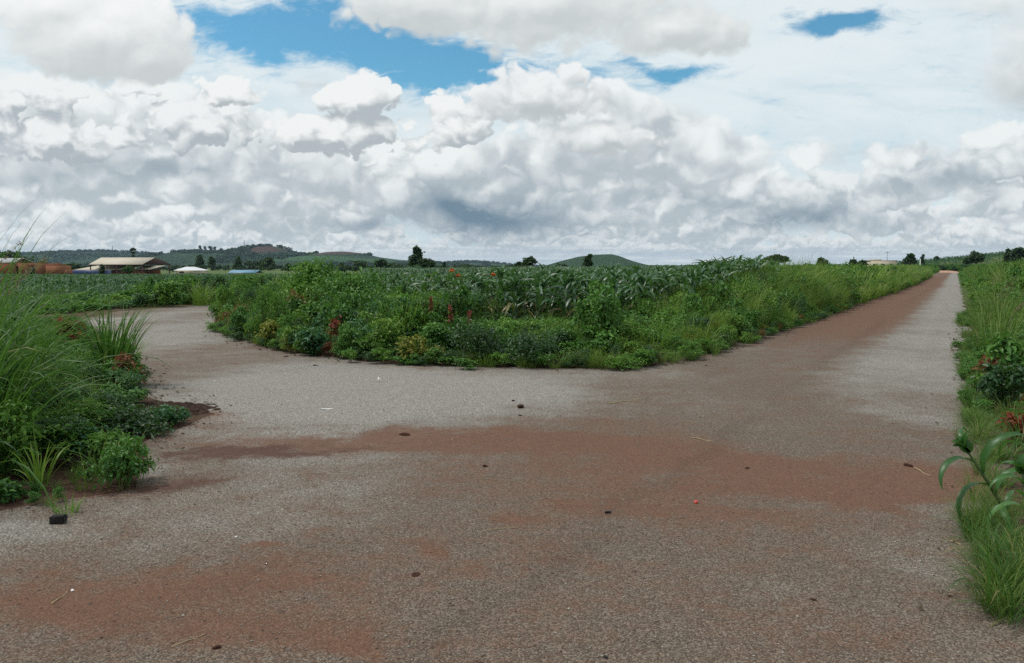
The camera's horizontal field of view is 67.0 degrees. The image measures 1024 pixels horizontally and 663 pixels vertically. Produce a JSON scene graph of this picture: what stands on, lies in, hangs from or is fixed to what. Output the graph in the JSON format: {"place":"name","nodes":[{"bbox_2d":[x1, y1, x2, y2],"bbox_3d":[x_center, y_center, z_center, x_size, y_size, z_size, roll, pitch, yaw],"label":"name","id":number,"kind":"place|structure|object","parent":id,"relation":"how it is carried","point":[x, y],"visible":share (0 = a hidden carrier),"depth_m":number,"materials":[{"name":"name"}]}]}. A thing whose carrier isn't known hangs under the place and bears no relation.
{"place":"outdoors","nodes":[
{"label":"outdoors","id":0,"kind":"place"},
{"bbox_2d":[5,251,139,265],"bbox_3d":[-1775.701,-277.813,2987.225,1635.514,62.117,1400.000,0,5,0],"label":"hill ridge","id":1,"kind":"structure","parent":0,"point":[81,260],"depth_m":2579.52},
{"bbox_2d":[81,246,456,266],"bbox_3d":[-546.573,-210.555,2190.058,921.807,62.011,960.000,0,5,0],"label":"hills","id":2,"kind":"structure","parent":0,"point":[178,258],"depth_m":1940.36,"materials":[{"name":"plant"}]},
{"bbox_2d":[0,273,1023,662],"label":"road","id":3,"kind":"structure","parent":0,"point":[888,359],"depth_m":4.95,"materials":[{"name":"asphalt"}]},
{"bbox_2d":[49,514,66,523],"bbox_3d":[-2.832,1.171,4.826,0.088,0.055,0.058,-1,5,-7],"label":"brick","id":4,"kind":"object","parent":3,"relation":"on","point":[58,519],"visible":1,"depth_m":4.80,"materials":[{"name":"stone"}]},
{"bbox_2d":[47,496,87,515],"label":"grass clump","id":5,"kind":"object","parent":3,"relation":"on","point":[66,508],"visible":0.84,"depth_m":5.05,"materials":[{"name":"green plant"}]},
{"bbox_2d":[606,354,649,369],"bbox_3d":[1.776,0.472,11.964,0.781,0.297,0.625,-3,6,-34],"label":"weed mat","id":6,"kind":"object","parent":3,"relation":"on","point":[626,361],"visible":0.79,"depth_m":11.98,"materials":[{"name":"green plant"}]},
{"bbox_2d":[0,255,1023,658],"bbox_3d":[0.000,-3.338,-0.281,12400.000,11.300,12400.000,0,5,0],"label":"ground","id":7,"kind":"structure","parent":0,"point":[60,479],"depth_m":6.40,"materials":[{"name":"soil"}]},
{"bbox_2d":[0,477,22,504],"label":"weed","id":8,"kind":"object","parent":7,"relation":"on","point":[5,486],"visible":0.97,"depth_m":5.23,"materials":[{"name":"green plant"}]},
{"bbox_2d":[0,250,38,261],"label":"tree","id":9,"kind":"object","parent":7,"relation":"on","point":[11,254],"visible":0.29,"depth_m":202.67,"materials":[{"name":"green plant"}]},
{"bbox_2d":[0,258,60,274],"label":"brick building","id":10,"kind":"structure","parent":7,"relation":"on","point":[42,268],"depth_m":187.27,"materials":[{"name":"brick"}]},
{"bbox_2d":[0,219,71,361],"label":"grass clump","id":11,"kind":"object","parent":7,"relation":"on","point":[14,307],"visible":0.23,"depth_m":8.39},
{"bbox_2d":[0,241,79,400],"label":"grass clump","id":12,"kind":"object","parent":7,"relation":"on","point":[26,275],"visible":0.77,"depth_m":6.58,"materials":[{"name":"plant"}]},
{"bbox_2d":[9,412,75,489],"bbox_3d":[-3.420,0.871,5.564,0.408,0.560,0.635,0,5,0],"label":"grass clump","id":13,"kind":"object","parent":7,"relation":"on","point":[36,468],"visible":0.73,"depth_m":5.55,"materials":[{"name":"plant"}]},
{"bbox_2d":[0,334,88,463],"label":"grass clump","id":14,"kind":"object","parent":7,"relation":"on","point":[23,387],"visible":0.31,"depth_m":6.55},
{"bbox_2d":[6,295,102,394],"bbox_3d":[-5.493,0.535,8.102,2.378,2.253,2.385,0,5,0],"label":"grass clump","id":15,"kind":"object","parent":7,"relation":"on","point":[68,372],"visible":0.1,"depth_m":8.38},
{"bbox_2d":[46,264,72,274],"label":"brick stack","id":16,"kind":"object","parent":7,"relation":"on","point":[66,269],"visible":0.76,"depth_m":183.97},
{"bbox_2d":[0,207,127,401],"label":"grass clump","id":17,"kind":"object","parent":7,"relation":"on","point":[19,310],"visible":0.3,"depth_m":7.86,"materials":[{"name":"plant"}]},
{"bbox_2d":[0,240,128,375],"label":"grass clump","id":18,"kind":"object","parent":7,"relation":"on","point":[45,319],"visible":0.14,"depth_m":9.21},
{"bbox_2d":[0,197,130,475],"bbox_3d":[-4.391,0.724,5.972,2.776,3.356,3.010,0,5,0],"label":"grass clump","id":19,"kind":"object","parent":7,"relation":"on","point":[5,370],"visible":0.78,"depth_m":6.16,"materials":[{"name":"plant"}]},
{"bbox_2d":[0,260,134,506],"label":"grass clump","id":20,"kind":"object","parent":7,"relation":"on","point":[20,400],"visible":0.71,"depth_m":5.86,"materials":[{"name":"plant"}]},
{"bbox_2d":[55,316,90,341],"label":"shrub","id":21,"kind":"object","parent":7,"relation":"on","point":[65,331],"visible":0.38,"depth_m":14.00,"materials":[{"name":"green plant"}]},
{"bbox_2d":[0,318,146,464],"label":"grass clump","id":22,"kind":"object","parent":7,"relation":"on","point":[38,386],"visible":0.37,"depth_m":6.69,"materials":[{"name":"plant"}]},
{"bbox_2d":[0,298,155,506],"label":"weeds","id":23,"kind":"object","parent":7,"relation":"on","point":[84,428],"visible":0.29,"depth_m":6.82,"materials":[{"name":"green plant"}]},
{"bbox_2d":[0,258,171,418],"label":"grass clump","id":24,"kind":"object","parent":7,"relation":"on","point":[27,362],"visible":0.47,"depth_m":7.00,"materials":[{"name":"plant"}]},
{"bbox_2d":[67,425,129,469],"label":"weed","id":25,"kind":"object","parent":7,"relation":"on","point":[100,439],"visible":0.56,"depth_m":6.07,"materials":[{"name":"green plant"}]},
{"bbox_2d":[57,291,158,383],"bbox_3d":[-5.397,0.076,10.413,1.533,1.326,1.456,0,5,0],"label":"grass clump","id":26,"kind":"object","parent":7,"relation":"on","point":[101,348],"visible":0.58,"depth_m":10.20,"materials":[{"name":"plant"}]},
{"bbox_2d":[71,432,158,489],"bbox_3d":[-2.871,0.949,5.633,0.489,0.436,0.555,0,5,0],"label":"weed","id":27,"kind":"object","parent":7,"relation":"on","point":[115,455],"visible":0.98,"depth_m":5.56,"materials":[{"name":"green plant"}]},
{"bbox_2d":[64,430,165,492],"bbox_3d":[-2.887,0.925,5.630,0.680,0.442,0.800,3,6,35],"label":"grass clump","id":28,"kind":"object","parent":7,"relation":"on","point":[84,478],"visible":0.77,"depth_m":5.53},
{"bbox_2d":[75,257,170,274],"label":"open shed","id":29,"kind":"structure","parent":7,"relation":"on","point":[114,265],"depth_m":207.37,"materials":[{"name":"metal"}]},
{"bbox_2d":[110,352,145,389],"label":"shrub","id":30,"kind":"object","parent":7,"relation":"on","point":[122,359],"visible":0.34,"depth_m":9.74,"materials":[{"name":"green plant"}]},
{"bbox_2d":[102,403,174,438],"bbox_3d":[-3.558,0.848,7.351,0.627,0.329,0.893,-3,6,-29],"label":"weed mat","id":31,"kind":"object","parent":7,"relation":"on","point":[139,421],"visible":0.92,"depth_m":7.26,"materials":[{"name":"green plant"}]},
{"bbox_2d":[60,400,220,420],"bbox_3d":[-4.181,0.849,8.587,1.900,0.151,1.100,0,5,0],"label":"earth heap","id":32,"kind":"object","parent":7,"relation":"on","point":[201,408],"visible":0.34,"depth_m":8.64,"materials":[{"name":"soil"}]},
{"bbox_2d":[152,278,187,306],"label":"bush","id":33,"kind":"object","parent":7,"relation":"on","point":[169,295],"visible":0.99,"depth_m":30.37,"materials":[{"name":"green plant"}]},
{"bbox_2d":[149,403,190,424],"bbox_3d":[-3.474,0.834,7.780,0.413,0.283,0.504,2,5,24],"label":"weed mat","id":34,"kind":"object","parent":7,"relation":"on","point":[167,410],"visible":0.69,"depth_m":7.76,"materials":[{"name":"green plant"}]},
{"bbox_2d":[175,267,207,273],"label":"house","id":35,"kind":"structure","parent":7,"relation":"on","point":[190,270],"depth_m":235.25,"materials":[{"name":"beige paint"}]},
{"bbox_2d":[183,276,219,305],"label":"grass clump","id":36,"kind":"object","parent":7,"relation":"on","point":[197,300],"visible":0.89,"depth_m":31.51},
{"bbox_2d":[0,273,406,297],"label":"maize crop","id":37,"kind":"object","parent":7,"relation":"on","point":[116,282],"visible":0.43,"depth_m":38.05,"materials":[{"name":"green plant"}]},
{"bbox_2d":[203,274,229,299],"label":"bush","id":38,"kind":"object","parent":7,"relation":"on","point":[220,279],"visible":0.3,"depth_m":32.64,"materials":[{"name":"green plant"}]},
{"bbox_2d":[0,270,459,320],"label":"trackside weeds","id":39,"kind":"object","parent":7,"relation":"on","point":[137,294],"visible":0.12,"depth_m":30.11,"materials":[{"name":"green plant"}]},
{"bbox_2d":[234,274,264,289],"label":"bush","id":40,"kind":"object","parent":7,"relation":"on","point":[252,278],"visible":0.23,"depth_m":33.71,"materials":[{"name":"green plant"}]},
{"bbox_2d":[238,261,290,337],"bbox_3d":[-5.122,-0.585,16.047,0.878,1.757,0.933,4,6,40],"label":"bush","id":41,"kind":"object","parent":7,"relation":"on","point":[273,298],"visible":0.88,"depth_m":16.01,"materials":[{"name":"green plant"}]},
{"bbox_2d":[254,318,280,347],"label":"bush","id":42,"kind":"object","parent":7,"relation":"on","point":[267,327],"visible":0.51,"depth_m":15.16,"materials":[{"name":"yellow plant"}]},
{"bbox_2d":[0,243,543,266],"bbox_3d":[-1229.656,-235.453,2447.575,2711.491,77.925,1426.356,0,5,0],"label":"hillside woods","id":43,"kind":"object","parent":7,"relation":"on","point":[226,256],"visible":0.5,"depth_m":2115.91,"materials":[{"name":"plant"}]},
{"bbox_2d":[280,253,344,310],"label":"bush","id":44,"kind":"object","parent":7,"relation":"on","point":[310,270],"visible":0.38,"depth_m":17.43,"materials":[{"name":"green plant"}]},
{"bbox_2d":[294,327,331,355],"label":"bush","id":45,"kind":"object","parent":7,"relation":"on","point":[316,337],"visible":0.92,"depth_m":13.74,"materials":[{"name":"green plant"}]},
{"bbox_2d":[323,315,342,341],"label":"weed","id":46,"kind":"object","parent":7,"relation":"on","point":[336,323],"visible":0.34,"depth_m":14.46,"materials":[{"name":"red plant"}]},
{"bbox_2d":[306,261,387,303],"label":"bush","id":47,"kind":"object","parent":7,"relation":"on","point":[339,284],"visible":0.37,"depth_m":16.33,"materials":[{"name":"green plant"}]},
{"bbox_2d":[352,313,410,359],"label":"bush","id":48,"kind":"object","parent":7,"relation":"on","point":[385,328],"visible":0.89,"depth_m":13.18,"materials":[{"name":"green plant"}]},
{"bbox_2d":[395,333,430,359],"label":"weed","id":49,"kind":"object","parent":7,"relation":"on","point":[410,345],"visible":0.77,"depth_m":12.70,"materials":[{"name":"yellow plant"}]},
{"bbox_2d":[407,245,425,266],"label":"tree","id":50,"kind":"object","parent":7,"relation":"on","point":[415,256],"visible":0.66,"depth_m":163.44,"materials":[{"name":"green plant"}]},
{"bbox_2d":[417,258,435,267],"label":"tree","id":51,"kind":"object","parent":7,"relation":"on","point":[426,262],"visible":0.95,"depth_m":158.39,"materials":[{"name":"green plant"}]},
{"bbox_2d":[421,296,439,324],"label":"flowering weed","id":52,"kind":"object","parent":7,"relation":"on","point":[433,316],"visible":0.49,"depth_m":14.12,"materials":[{"name":"green plant"}]},
{"bbox_2d":[442,305,464,334],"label":"flowering weed","id":53,"kind":"object","parent":7,"relation":"on","point":[452,319],"visible":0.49,"depth_m":13.63,"materials":[{"name":"green plant"}]},
{"bbox_2d":[442,268,471,317],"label":"flowering weed","id":54,"kind":"object","parent":7,"relation":"on","point":[462,292],"visible":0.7,"depth_m":14.96,"materials":[{"name":"green plant"}]},
{"bbox_2d":[433,315,512,363],"bbox_3d":[-0.532,0.143,12.729,1.254,0.834,1.156,2,5,19],"label":"bush","id":55,"kind":"object","parent":7,"relation":"on","point":[474,344],"visible":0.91,"depth_m":12.63,"materials":[{"name":"green plant"}]},
{"bbox_2d":[451,274,497,317],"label":"maize plant","id":56,"kind":"object","parent":7,"relation":"on","point":[476,280],"visible":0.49,"depth_m":16.11,"materials":[{"name":"green plant"}]},
{"bbox_2d":[463,275,511,316],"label":"maize plant","id":57,"kind":"object","parent":7,"relation":"on","point":[482,287],"visible":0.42,"depth_m":16.21,"materials":[{"name":"green plant"}]},
{"bbox_2d":[480,273,508,320],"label":"flowering weed","id":58,"kind":"object","parent":7,"relation":"on","point":[499,300],"visible":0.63,"depth_m":15.62,"materials":[{"name":"green plant"}]},
{"bbox_2d":[490,264,509,316],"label":"maize plant","id":59,"kind":"object","parent":7,"relation":"on","point":[501,270],"visible":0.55,"depth_m":16.79,"materials":[{"name":"green plant"}]},
{"bbox_2d":[0,283,1021,611],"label":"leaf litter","id":60,"kind":"object","parent":7,"relation":"on","point":[486,367],"visible":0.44,"depth_m":12.13,"materials":[{"name":"plant"}]},
{"bbox_2d":[492,276,535,319],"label":"maize plant","id":61,"kind":"object","parent":7,"relation":"on","point":[517,295],"visible":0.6,"depth_m":16.06,"materials":[{"name":"green plant"}]},
{"bbox_2d":[501,274,534,321],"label":"maize plant","id":62,"kind":"object","parent":7,"relation":"on","point":[514,284],"visible":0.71,"depth_m":15.96,"materials":[{"name":"green plant"}]},
{"bbox_2d":[492,274,557,318],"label":"maize plant","id":63,"kind":"object","parent":7,"relation":"on","point":[520,287],"visible":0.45,"depth_m":16.52,"materials":[{"name":"green plant"}]},
{"bbox_2d":[519,256,537,266],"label":"tree","id":64,"kind":"object","parent":7,"relation":"on","point":[529,261],"visible":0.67,"depth_m":148.95,"materials":[{"name":"green plant"}]},
{"bbox_2d":[501,323,558,364],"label":"bush","id":65,"kind":"object","parent":7,"relation":"on","point":[529,341],"visible":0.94,"depth_m":12.31,"materials":[{"name":"green plant"}]},
{"bbox_2d":[532,276,550,319],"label":"maize plant","id":66,"kind":"object","parent":7,"relation":"on","point":[539,299],"visible":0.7,"depth_m":15.63,"materials":[{"name":"green plant"}]},
{"bbox_2d":[514,273,569,319],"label":"maize plant","id":67,"kind":"object","parent":7,"relation":"on","point":[543,284],"visible":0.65,"depth_m":15.79,"materials":[{"name":"green plant"}]},
{"bbox_2d":[83,253,1001,272],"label":"distant woods","id":68,"kind":"object","parent":7,"relation":"on","point":[271,267],"visible":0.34,"depth_m":340.79,"materials":[{"name":"plant"}]},
{"bbox_2d":[534,281,564,318],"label":"maize plant","id":69,"kind":"object","parent":7,"relation":"on","point":[553,305],"visible":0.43,"depth_m":16.18,"materials":[{"name":"green plant"}]},
{"bbox_2d":[525,276,583,316],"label":"maize plant","id":70,"kind":"object","parent":7,"relation":"on","point":[552,279],"visible":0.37,"depth_m":16.36,"materials":[{"name":"green plant"}]},
{"bbox_2d":[528,274,584,321],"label":"maize plant","id":71,"kind":"object","parent":7,"relation":"on","point":[565,282],"visible":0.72,"depth_m":15.40,"materials":[{"name":"green plant"}]},
{"bbox_2d":[546,274,576,318],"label":"maize plant","id":72,"kind":"object","parent":7,"relation":"on","point":[573,295],"visible":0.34,"depth_m":15.65,"materials":[{"name":"green plant"}]},
{"bbox_2d":[542,273,590,317],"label":"maize plant","id":73,"kind":"object","parent":7,"relation":"on","point":[574,279],"visible":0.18,"depth_m":15.88,"materials":[{"name":"green plant"}]},
{"bbox_2d":[345,256,791,310],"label":"maize crop","id":74,"kind":"object","parent":7,"relation":"on","point":[408,272],"visible":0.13,"depth_m":30.79,"materials":[{"name":"green plant"}]},
{"bbox_2d":[205,253,934,369],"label":"roadside weeds","id":75,"kind":"object","parent":7,"relation":"on","point":[824,297],"visible":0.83,"depth_m":15.35,"materials":[{"name":"green plant"}]},
{"bbox_2d":[557,268,597,318],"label":"maize plant","id":76,"kind":"object","parent":7,"relation":"on","point":[571,280],"visible":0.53,"depth_m":15.65,"materials":[{"name":"green plant"}]},
{"bbox_2d":[572,279,632,339],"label":"shrub","id":77,"kind":"object","parent":7,"relation":"on","point":[602,307],"visible":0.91,"depth_m":13.38,"materials":[{"name":"green plant"}]},
{"bbox_2d":[603,269,639,315],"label":"maize plant","id":78,"kind":"object","parent":7,"relation":"on","point":[612,277],"visible":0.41,"depth_m":15.96,"materials":[{"name":"green plant"}]},
{"bbox_2d":[628,270,672,305],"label":"maize plant","id":79,"kind":"object","parent":7,"relation":"on","point":[642,281],"visible":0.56,"depth_m":17.45,"materials":[{"name":"green plant"}]},
{"bbox_2d":[616,319,688,355],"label":"grass clump","id":80,"kind":"object","parent":7,"relation":"on","point":[666,344],"visible":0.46,"depth_m":13.38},
{"bbox_2d":[644,269,687,307],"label":"maize plant","id":81,"kind":"object","parent":7,"relation":"on","point":[667,276],"visible":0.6,"depth_m":18.14,"materials":[{"name":"green plant"}]},
{"bbox_2d":[633,306,701,343],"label":"grass clump","id":82,"kind":"object","parent":7,"relation":"on","point":[652,327],"visible":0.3,"depth_m":14.34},
{"bbox_2d":[665,313,730,349],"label":"grass clump","id":83,"kind":"object","parent":7,"relation":"on","point":[698,337],"visible":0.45,"depth_m":14.39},
{"bbox_2d":[721,293,750,318],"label":"bush","id":84,"kind":"object","parent":7,"relation":"on","point":[741,303],"visible":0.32,"depth_m":17.84,"materials":[{"name":"green plant"}]},
{"bbox_2d":[763,254,789,263],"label":"tree","id":85,"kind":"object","parent":7,"relation":"on","point":[781,258],"visible":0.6,"depth_m":103.71,"materials":[{"name":"green plant"}]},
{"bbox_2d":[602,248,1023,266],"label":"trees","id":86,"kind":"object","parent":7,"relation":"on","point":[951,258],"visible":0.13,"depth_m":292.53,"materials":[{"name":"green plant"}]},
{"bbox_2d":[859,259,898,265],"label":"building","id":87,"kind":"structure","parent":7,"relation":"on","point":[880,261],"depth_m":231.09,"materials":[{"name":"beige paint"}]},
{"bbox_2d":[901,253,917,264],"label":"tree","id":88,"kind":"object","parent":7,"relation":"on","point":[910,258],"visible":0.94,"depth_m":232.67,"materials":[{"name":"green plant"}]},
{"bbox_2d":[877,263,1005,272],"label":"hedgerow weeds","id":89,"kind":"object","parent":7,"relation":"on","point":[936,268],"visible":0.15,"depth_m":213.36,"materials":[{"name":"green plant"}]},
{"bbox_2d":[926,257,1023,624],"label":"verge grass","id":90,"kind":"structure","parent":7,"relation":"on","point":[973,275],"depth_m":6.67,"materials":[{"name":"green plant"}]},
{"bbox_2d":[968,250,984,263],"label":"tree","id":91,"kind":"object","parent":7,"relation":"on","point":[975,257],"visible":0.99,"depth_m":238.41,"materials":[{"name":"green plant"}]},
{"bbox_2d":[952,275,1007,311],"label":"grass clump","id":92,"kind":"object","parent":7,"relation":"on","point":[977,303],"visible":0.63,"depth_m":23.32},
{"bbox_2d":[938,426,1023,531],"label":"young maize","id":93,"kind":"object","parent":7,"relation":"on","point":[963,443],"visible":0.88,"depth_m":4.69,"materials":[{"name":"green plant"}]},
{"bbox_2d":[940,512,1023,636],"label":"grass clump","id":94,"kind":"object","parent":7,"relation":"on","point":[988,573],"visible":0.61,"depth_m":3.62,"materials":[{"name":"plant"}]},
{"bbox_2d":[940,493,1023,592],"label":"grass clump","id":95,"kind":"object","parent":7,"relation":"on","point":[989,541],"visible":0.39,"depth_m":4.06,"materials":[{"name":"plant"}]},
{"bbox_2d":[946,285,1021,336],"bbox_3d":[10.695,-0.462,17.286,1.783,1.249,1.840,-4,6,-39],"label":"grass clump","id":96,"kind":"object","parent":7,"relation":"on","point":[986,314],"visible":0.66,"depth_m":17.34,"materials":[{"name":"plant"}]},
{"bbox_2d":[949,524,1022,616],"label":"grass clump","id":97,"kind":"object","parent":7,"relation":"on","point":[1013,551],"visible":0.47,"depth_m":3.89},
{"bbox_2d":[952,298,1023,355],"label":"grass clump","id":98,"kind":"object","parent":7,"relation":"on","point":[1000,331],"visible":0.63,"depth_m":13.09,"materials":[{"name":"plant"}]},
{"bbox_2d":[971,354,1010,373],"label":"weed","id":99,"kind":"object","parent":7,"relation":"on","point":[994,361],"visible":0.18,"depth_m":10.46,"materials":[{"name":"red plant"}]},
{"bbox_2d":[958,274,1023,314],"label":"grass clump","id":100,"kind":"object","parent":7,"relation":"on","point":[1001,298],"visible":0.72,"depth_m":19.91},
{"bbox_2d":[960,288,1023,341],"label":"grass clump","id":101,"kind":"object","parent":7,"relation":"on","point":[997,317],"visible":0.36,"depth_m":14.40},
{"bbox_2d":[968,357,1023,415],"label":"weed","id":102,"kind":"object","parent":7,"relation":"on","point":[998,378],"visible":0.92,"depth_m":8.22,"materials":[{"name":"green plant"}]},
{"bbox_2d":[985,331,1023,393],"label":"weed","id":103,"kind":"object","parent":7,"relation":"on","point":[1004,345],"visible":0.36,"depth_m":8.87,"materials":[{"name":"green plant"}]},
{"bbox_2d":[987,453,1023,538],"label":"young maize","id":104,"kind":"object","parent":7,"relation":"on","point":[1018,463],"visible":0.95,"depth_m":4.33,"materials":[{"name":"green plant"}]},
{"bbox_2d":[995,411,1023,441],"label":"weed","id":105,"kind":"object","parent":7,"relation":"on","point":[1011,417],"visible":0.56,"depth_m":7.01,"materials":[{"name":"red plant"}]},
{"bbox_2d":[995,409,1023,503],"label":"young maize","id":106,"kind":"object","parent":7,"relation":"on","point":[1002,444],"visible":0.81,"depth_m":5.29,"materials":[{"name":"green plant"}]},
{"bbox_2d":[1009,247,1023,261],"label":"tree","id":107,"kind":"object","parent":7,"relation":"on","point":[1015,254],"visible":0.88,"depth_m":223.20,"materials":[{"name":"green plant"}]},
{"bbox_2d":[0,0,1023,265],"label":"sky","id":108,"kind":"structure","parent":0,"point":[648,132],"materials":[{"name":"white"}]},
{"bbox_2d":[545,254,645,266],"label":"dome hill","id":109,"kind":"structure","parent":0,"point":[604,259],"depth_m":1600.65,"materials":[{"name":"plant"}]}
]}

